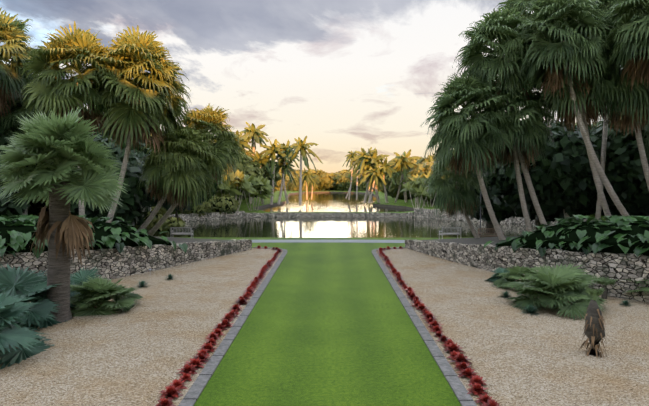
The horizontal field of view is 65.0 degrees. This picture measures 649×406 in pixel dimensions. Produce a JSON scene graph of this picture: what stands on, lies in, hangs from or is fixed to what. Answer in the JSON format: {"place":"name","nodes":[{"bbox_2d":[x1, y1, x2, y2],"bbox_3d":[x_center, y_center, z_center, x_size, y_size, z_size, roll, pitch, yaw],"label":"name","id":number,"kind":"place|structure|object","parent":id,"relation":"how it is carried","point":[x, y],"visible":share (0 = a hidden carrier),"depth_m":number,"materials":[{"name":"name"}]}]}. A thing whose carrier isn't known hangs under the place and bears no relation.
{"place":"outdoors","nodes":[
{"label":"outdoors","id":0,"kind":"place"},
{"bbox_2d":[0,0,622,172],"label":"sky","id":1,"kind":"structure","parent":0,"point":[345,76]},
{"bbox_2d":[174,190,473,405],"bbox_3d":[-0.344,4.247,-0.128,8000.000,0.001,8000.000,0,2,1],"label":"ground","id":2,"kind":"structure","parent":0,"point":[328,324],"depth_m":13.61,"materials":[{"name":"green plant"}]},
{"bbox_2d":[0,291,54,368],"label":"palm","id":3,"kind":"object","parent":2,"relation":"on","point":[27,342],"visible":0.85,"depth_m":12.37,"materials":[{"name":"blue plant"}]},
{"bbox_2d":[0,263,76,330],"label":"palm","id":4,"kind":"object","parent":2,"relation":"on","point":[22,283],"visible":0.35,"depth_m":15.29,"materials":[{"name":"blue plant"}]},
{"bbox_2d":[70,276,145,316],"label":"palm","id":5,"kind":"object","parent":2,"relation":"on","point":[103,291],"visible":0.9,"depth_m":16.62,"materials":[{"name":"green plant"}]},
{"bbox_2d":[0,239,251,279],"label":"garden wall","id":6,"kind":"structure","parent":2,"relation":"on","point":[110,264],"depth_m":23.38,"materials":[{"name":"stone"}]},
{"bbox_2d":[27,194,238,236],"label":"bank shrubs","id":7,"kind":"object","parent":2,"relation":"on","point":[225,204],"visible":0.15,"depth_m":43.87,"materials":[{"name":"green plant"}]},
{"bbox_2d":[170,227,192,237],"bbox_3d":[-10.704,2.261,38.245,1.600,0.915,0.560,0,2,1],"label":"bench","id":8,"kind":"object","parent":2,"relation":"on","point":[172,232],"visible":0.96,"depth_m":37.98,"materials":[{"name":"grey wood"}]},
{"bbox_2d":[169,211,244,220],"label":"pond wall","id":9,"kind":"structure","parent":2,"relation":"on","point":[214,215],"depth_m":65.37,"materials":[{"name":"stone"}]},
{"bbox_2d":[151,122,448,210],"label":"distant palm trees","id":10,"kind":"object","parent":2,"relation":"on","point":[397,177],"visible":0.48,"depth_m":100.84,"materials":[{"name":"green plant"}]},
{"bbox_2d":[0,248,648,405],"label":"gravel","id":11,"kind":"structure","parent":2,"relation":"on","point":[142,351],"depth_m":13.59,"materials":[{"name":"beige gravel"}]},
{"bbox_2d":[0,108,128,321],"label":"palm tree","id":12,"kind":"object","parent":11,"relation":"on","point":[68,142],"visible":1,"depth_m":15.23,"materials":[{"name":"green plant"}]},
{"bbox_2d":[70,267,101,297],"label":"palm","id":13,"kind":"object","parent":11,"relation":"on","point":[80,276],"visible":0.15,"depth_m":18.97,"materials":[{"name":"green plant"}]},
{"bbox_2d":[155,245,499,405],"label":"red border plants","id":14,"kind":"object","parent":11,"relation":"on","point":[171,391],"visible":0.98,"depth_m":12.84,"materials":[{"name":"red plant"}]},
{"bbox_2d":[136,274,634,315],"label":"small plants","id":15,"kind":"object","parent":11,"relation":"on","point":[530,309],"visible":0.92,"depth_m":17.63,"materials":[{"name":"green plant"}]},
{"bbox_2d":[484,267,520,281],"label":"palm","id":16,"kind":"object","parent":11,"relation":"on","point":[494,277],"visible":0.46,"depth_m":21.75,"materials":[{"name":"green plant"}]},
{"bbox_2d":[491,265,539,291],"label":"palm","id":17,"kind":"object","parent":11,"relation":"on","point":[515,273],"visible":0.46,"depth_m":20.28,"materials":[{"name":"green plant"}]},
{"bbox_2d":[500,263,608,319],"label":"palm","id":18,"kind":"object","parent":11,"relation":"on","point":[558,286],"visible":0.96,"depth_m":16.87,"materials":[{"name":"green plant"}]},
{"bbox_2d":[580,286,606,358],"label":"dead palm","id":19,"kind":"object","parent":11,"relation":"on","point":[594,330],"visible":0.98,"depth_m":12.45,"materials":[{"name":"brown plant"}]},
{"bbox_2d":[625,279,648,293],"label":"palm","id":20,"kind":"object","parent":11,"relation":"on","point":[644,289],"visible":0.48,"depth_m":18.02,"materials":[{"name":"green plant"}]},
{"bbox_2d":[0,95,648,232],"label":"trees","id":21,"kind":"object","parent":2,"relation":"on","point":[561,176],"visible":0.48,"depth_m":33.75,"materials":[{"name":"green plant"}]},
{"bbox_2d":[178,247,476,405],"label":"kerb","id":22,"kind":"structure","parent":2,"relation":"on","point":[195,390],"depth_m":13.02,"materials":[{"name":"stone"}]},
{"bbox_2d":[245,212,413,216],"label":"stone wall","id":23,"kind":"structure","parent":2,"relation":"on","point":[335,214],"depth_m":69.79,"materials":[{"name":"stone"}]},
{"bbox_2d":[439,227,461,238],"bbox_3d":[9.396,2.266,38.114,1.600,0.915,0.560,-1,2,-14],"label":"bench","id":24,"kind":"object","parent":2,"relation":"on","point":[457,233],"visible":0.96,"depth_m":37.91,"materials":[{"name":"grey wood"}]},
{"bbox_2d":[479,191,480,234],"bbox_3d":[11.541,0.392,37.615,0.351,4.800,0.351,1,2,23],"label":"lamp post","id":25,"kind":"object","parent":2,"relation":"on","point":[480,213],"visible":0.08,"depth_m":37.60,"materials":[{"name":"black metal"}]},
{"bbox_2d":[478,228,503,236],"bbox_3d":[12.083,2.311,36.984,1.800,0.915,0.560,0,2,-9],"label":"bench","id":26,"kind":"object","parent":2,"relation":"on","point":[479,232],"visible":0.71,"depth_m":37.08,"materials":[{"name":"grey wood"}]},
{"bbox_2d":[414,208,594,225],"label":"pond wall","id":27,"kind":"structure","parent":2,"relation":"on","point":[420,212],"depth_m":64.88,"materials":[{"name":"stone"}]},
{"bbox_2d":[405,240,648,302],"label":"garden wall","id":28,"kind":"structure","parent":2,"relation":"on","point":[621,268],"depth_m":20.89,"materials":[{"name":"stone"}]},
{"bbox_2d":[593,276,617,298],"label":"young palm","id":29,"kind":"object","parent":2,"relation":"on","point":[604,282],"visible":0.83,"depth_m":18.55,"materials":[{"name":"green plant"}]},
{"bbox_2d":[252,240,404,242],"bbox_3d":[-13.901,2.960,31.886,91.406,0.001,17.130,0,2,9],"label":"stone step","id":30,"kind":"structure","parent":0,"point":[368,241],"depth_m":36.65,"materials":[{"name":"stone"}]},
{"bbox_2d":[153,236,518,244],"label":"plant bed soil","id":31,"kind":"structure","parent":0,"point":[480,240],"depth_m":31.44,"materials":[{"name":"brown soil"}]},
{"bbox_2d":[0,7,39,116],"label":"palm","id":32,"kind":"object","parent":31,"relation":"on","point":[14,48],"visible":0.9,"depth_m":29.36,"materials":[{"name":"green plant"}]},
{"bbox_2d":[0,71,62,214],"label":"palm","id":33,"kind":"object","parent":31,"relation":"on","point":[19,112],"visible":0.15,"depth_m":31.00,"materials":[{"name":"green plant"}]},
{"bbox_2d":[20,21,131,217],"bbox_3d":[-13.745,-3.790,28.686,5.679,12.442,5.701,-1,2,-23],"label":"palm","id":34,"kind":"object","parent":31,"relation":"on","point":[49,87],"visible":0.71,"depth_m":27.21,"materials":[{"name":"green plant"}]},
{"bbox_2d":[81,25,192,222],"bbox_3d":[-11.014,-3.758,29.642,6.247,12.689,6.941,0,2,1],"label":"palm","id":35,"kind":"object","parent":31,"relation":"on","point":[152,108],"visible":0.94,"depth_m":28.30,"materials":[{"name":"green plant"}]},
{"bbox_2d":[134,122,225,230],"bbox_3d":[-9.080,-1.453,31.957,5.304,7.566,5.060,-1,3,-31],"label":"palm","id":36,"kind":"object","parent":31,"relation":"on","point":[176,181],"visible":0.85,"depth_m":30.71,"materials":[{"name":"green plant"}]},
{"bbox_2d":[147,103,246,235],"bbox_3d":[-8.297,-2.125,33.773,6.099,8.963,5.426,-1,3,-26],"label":"palm","id":37,"kind":"object","parent":31,"relation":"on","point":[226,147],"visible":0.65,"depth_m":32.76,"materials":[{"name":"green plant"}]},
{"bbox_2d":[0,214,648,258],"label":"hedge plants","id":38,"kind":"object","parent":31,"relation":"on","point":[615,234],"visible":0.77,"depth_m":20.69,"materials":[{"name":"green plant"}]},
{"bbox_2d":[424,150,491,237],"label":"palm","id":39,"kind":"object","parent":31,"relation":"on","point":[467,196],"visible":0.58,"depth_m":31.63,"materials":[{"name":"green plant"}]},
{"bbox_2d":[421,72,512,239],"bbox_3d":[8.088,-2.353,28.941,5.137,9.893,5.154,1,2,19],"label":"palm","id":40,"kind":"object","parent":31,"relation":"on","point":[464,138],"visible":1,"depth_m":27.86,"materials":[{"name":"green plant"}]},
{"bbox_2d":[452,4,546,227],"bbox_3d":[10.459,-4.393,29.204,6.179,13.871,5.379,1,2,14],"label":"palm","id":41,"kind":"object","parent":31,"relation":"on","point":[484,34],"visible":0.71,"depth_m":28.24,"materials":[{"name":"green plant"}]},
{"bbox_2d":[473,75,558,231],"bbox_3d":[10.994,-2.601,29.970,5.037,10.185,5.438,0,2,1],"label":"palm","id":42,"kind":"object","parent":31,"relation":"on","point":[528,129],"visible":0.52,"depth_m":28.60,"materials":[{"name":"green plant"}]},
{"bbox_2d":[494,0,570,218],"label":"palm","id":43,"kind":"object","parent":31,"relation":"on","point":[522,5],"visible":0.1,"depth_m":34.60,"materials":[{"name":"green plant"}]},
{"bbox_2d":[515,0,629,215],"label":"palm","id":44,"kind":"object","parent":31,"relation":"on","point":[546,14],"visible":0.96,"depth_m":25.33,"materials":[{"name":"green plant"}]},
{"bbox_2d":[525,22,626,219],"bbox_3d":[13.762,-3.748,27.827,5.466,12.120,5.575,1,2,20],"label":"palm","id":45,"kind":"object","parent":31,"relation":"on","point":[563,108],"visible":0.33,"depth_m":26.91,"materials":[{"name":"green plant"}]},
{"bbox_2d":[571,0,644,220],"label":"palm","id":46,"kind":"object","parent":31,"relation":"on","point":[606,3],"visible":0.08,"depth_m":33.25,"materials":[{"name":"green plant"}]},
{"bbox_2d":[583,44,648,189],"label":"palm","id":47,"kind":"object","parent":31,"relation":"on","point":[633,112],"visible":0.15,"depth_m":26.33,"materials":[{"name":"green plant"}]},
{"bbox_2d":[599,0,648,89],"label":"palm","id":48,"kind":"object","parent":31,"relation":"on","point":[634,33],"visible":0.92,"depth_m":24.04,"materials":[{"name":"green plant"}]},
{"bbox_2d":[642,118,648,151],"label":"palm","id":49,"kind":"object","parent":31,"relation":"on","point":[646,138],"visible":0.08,"depth_m":29.29,"materials":[{"name":"green plant"}]},
{"bbox_2d":[153,192,535,237],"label":"pond water","id":50,"kind":"structure","parent":0,"point":[344,227],"depth_m":57.81,"materials":[{"name":"white liquid"}]},
{"bbox_2d":[212,191,522,223],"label":"pond bank soil","id":51,"kind":"structure","parent":0,"point":[378,205],"depth_m":100.82,"materials":[{"name":"brown soil"}]},
{"bbox_2d":[424,208,619,220],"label":"bank lawn","id":52,"kind":"structure","parent":0,"point":[602,217],"depth_m":55.02,"materials":[{"name":"green plant"}]}
]}

